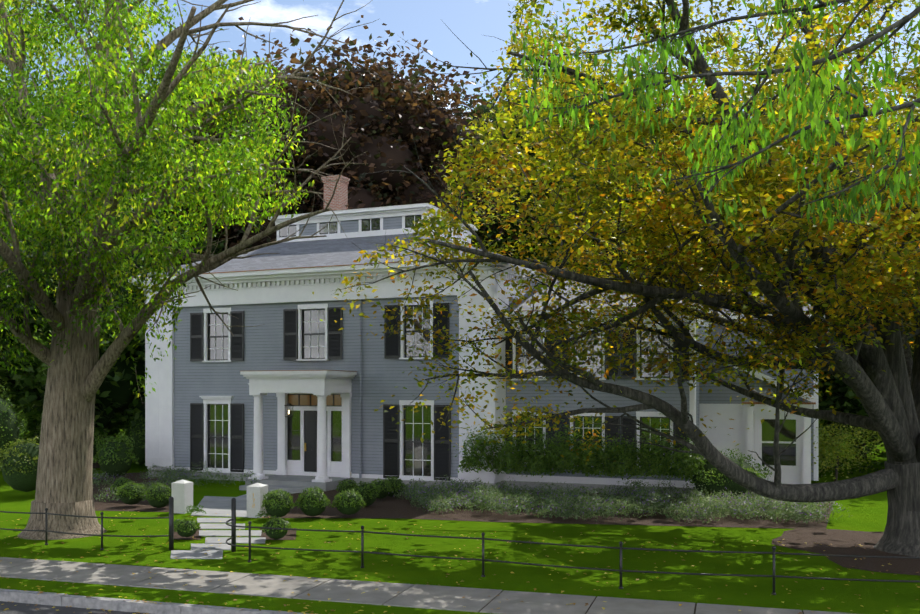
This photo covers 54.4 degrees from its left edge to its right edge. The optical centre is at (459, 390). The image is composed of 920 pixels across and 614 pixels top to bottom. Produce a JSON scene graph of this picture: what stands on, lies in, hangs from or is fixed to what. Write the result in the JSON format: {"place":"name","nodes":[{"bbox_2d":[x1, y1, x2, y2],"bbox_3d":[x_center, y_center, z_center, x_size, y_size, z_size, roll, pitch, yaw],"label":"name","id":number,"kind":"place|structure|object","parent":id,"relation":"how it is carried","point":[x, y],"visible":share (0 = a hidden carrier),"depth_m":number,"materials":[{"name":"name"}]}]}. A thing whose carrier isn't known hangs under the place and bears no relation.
{"place":"outdoors","nodes":[
{"label":"outdoors","id":0,"kind":"place"},
{"bbox_2d":[0,601,142,613],"bbox_3d":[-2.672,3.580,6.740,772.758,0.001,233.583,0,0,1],"label":"road","id":1,"kind":"structure","parent":0,"point":[20,608],"depth_m":14.59,"materials":[{"name":"grey asphalt"}]},
{"bbox_2d":[0,589,309,613],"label":"kerb","id":2,"kind":"structure","parent":1,"relation":"on","point":[65,600],"depth_m":14.57,"materials":[{"name":"concrete"}]},
{"bbox_2d":[0,557,855,613],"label":"sidewalk","id":3,"kind":"structure","parent":0,"point":[417,596],"depth_m":15.21,"materials":[{"name":"concrete"}]},
{"bbox_2d":[0,511,919,613],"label":"fallen leaves","id":4,"kind":"object","parent":3,"relation":"on","point":[308,594],"visible":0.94,"depth_m":16.26,"materials":[{"name":"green plant"}]},
{"bbox_2d":[0,15,919,481],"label":"background trees","id":5,"kind":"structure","parent":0,"point":[832,435],"depth_m":47.55,"materials":[{"name":"green plant"}]},
{"bbox_2d":[185,68,497,249],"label":"copper beech","id":6,"kind":"object","parent":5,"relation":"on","point":[398,157],"visible":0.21,"depth_m":48.41,"materials":[{"name":"plant"}]},
{"bbox_2d":[0,419,919,613],"bbox_3d":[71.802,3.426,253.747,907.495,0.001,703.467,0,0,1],"label":"lawn","id":7,"kind":"structure","parent":0,"point":[868,513],"depth_m":18.18,"materials":[{"name":"green plant"}]},
{"bbox_2d":[0,0,378,539],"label":"ash trunk and limbs","id":8,"kind":"object","parent":7,"relation":"on","point":[64,483],"visible":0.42,"depth_m":20.98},
{"bbox_2d":[0,0,314,406],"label":"foliage","id":9,"kind":"object","parent":8,"relation":"on","point":[238,182],"depth_m":18.52,"materials":[{"name":"green plant"}]},
{"bbox_2d":[172,479,267,517],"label":"gate posts","id":10,"kind":"object","parent":7,"relation":"on","point":[182,492],"visible":0.75,"depth_m":24.97,"materials":[{"name":"white stone"}]},
{"bbox_2d":[170,491,297,558],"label":"stone steps","id":11,"kind":"object","parent":7,"relation":"on","point":[216,506],"visible":0.56,"depth_m":21.70,"materials":[{"name":"grey stone"}]},
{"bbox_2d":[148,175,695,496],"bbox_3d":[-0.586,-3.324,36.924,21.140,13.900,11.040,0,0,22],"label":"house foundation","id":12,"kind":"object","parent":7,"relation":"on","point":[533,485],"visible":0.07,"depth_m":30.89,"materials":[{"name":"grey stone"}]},
{"bbox_2d":[51,580,803,613],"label":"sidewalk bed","id":13,"kind":"object","parent":7,"relation":"on","point":[585,613],"depth_m":14.33,"materials":[{"name":"green plant"}]},
{"bbox_2d":[0,497,919,594],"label":"iron fence","id":14,"kind":"object","parent":7,"relation":"on","point":[233,525],"visible":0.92,"depth_m":16.83,"materials":[{"name":"black metal"}]},
{"bbox_2d":[93,472,832,539],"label":"mulch beds","id":15,"kind":"object","parent":7,"relation":"on","point":[391,507],"visible":0.31,"depth_m":24.55,"materials":[{"name":"brown soil"}]},
{"bbox_2d":[0,382,851,538],"bbox_3d":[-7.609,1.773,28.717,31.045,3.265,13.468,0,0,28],"label":"shrub","id":16,"kind":"object","parent":15,"relation":"on","point":[21,482],"visible":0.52,"depth_m":28.27,"materials":[{"name":"green plant"}]},
{"bbox_2d":[239,475,751,492],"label":"porch floor","id":17,"kind":"structure","parent":7,"relation":"on","point":[294,483],"depth_m":30.99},
{"bbox_2d":[341,0,919,556],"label":"beech trunk and limbs","id":18,"kind":"object","parent":7,"relation":"on","point":[889,396],"visible":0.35,"depth_m":17.84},
{"bbox_2d":[312,0,919,463],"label":"foliage","id":19,"kind":"object","parent":18,"relation":"attached to","point":[894,278],"depth_m":16.07,"materials":[{"name":"plant"}]},
{"bbox_2d":[772,529,919,574],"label":"mulch ring","id":20,"kind":"object","parent":7,"relation":"on","point":[844,542],"visible":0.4,"depth_m":19.54,"materials":[{"name":"brown soil"}]},
{"bbox_2d":[0,0,919,272],"label":"sky","id":21,"kind":"structure","parent":0,"point":[421,20],"materials":[{"name":"blue"}]},
{"bbox_2d":[132,255,815,403],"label":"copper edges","id":22,"kind":"object","parent":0,"point":[420,260],"visible":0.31,"depth_m":31.08,"materials":[{"name":"metal"}]},
{"bbox_2d":[174,216,813,480],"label":"house siding walls","id":23,"kind":"structure","parent":0,"point":[382,377],"depth_m":32.12,"materials":[{"name":"grey wood"}]},
{"bbox_2d":[359,299,361,477],"bbox_3d":[-3.581,-0.084,32.123,0.090,6.420,0.086,0,0,22],"label":"downpipe","id":24,"kind":"object","parent":23,"relation":"attached to","point":[360,392],"visible":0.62,"depth_m":32.09,"materials":[{"name":"grey metal"}]},
{"bbox_2d":[190,215,688,480],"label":"window shutters","id":25,"kind":"object","parent":23,"relation":"attached to","point":[442,460],"depth_m":31.77,"materials":[{"name":"black wood"}]},
{"bbox_2d":[138,203,813,378],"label":"house roof","id":26,"kind":"structure","parent":23,"relation":"on","point":[328,252],"depth_m":33.85,"materials":[{"name":"grey"}]},
{"bbox_2d":[321,175,349,210],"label":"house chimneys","id":27,"kind":"object","parent":26,"relation":"on","point":[337,202],"visible":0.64,"depth_m":42.47,"materials":[{"name":"brick"}]},
{"bbox_2d":[128,203,824,487],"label":"house trim","id":28,"kind":"structure","parent":23,"relation":"attached to","point":[280,286],"depth_m":31.56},
{"bbox_2d":[288,395,341,404],"bbox_3d":[-5.303,0.336,33.015,2.440,0.460,0.001,0,0,22],"label":"transom window","id":29,"kind":"structure","parent":28,"relation":"in","point":[293,399],"depth_m":33.09,"materials":[{"name":"brown glass"}]},
{"bbox_2d":[209,216,795,475],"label":"window frames","id":30,"kind":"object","parent":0,"point":[787,432],"visible":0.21,"depth_m":31.56,"materials":[{"name":"white wood"}]},
{"bbox_2d":[209,215,797,475],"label":"house muntins","id":31,"kind":"object","parent":30,"relation":"attached to","point":[318,346],"visible":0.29,"depth_m":31.52,"materials":[{"name":"white wood"}]},
{"bbox_2d":[502,0,919,241],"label":"leaves","id":32,"kind":"object","parent":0,"point":[814,100],"depth_m":9.10,"materials":[{"name":"green plant"}]}
]}

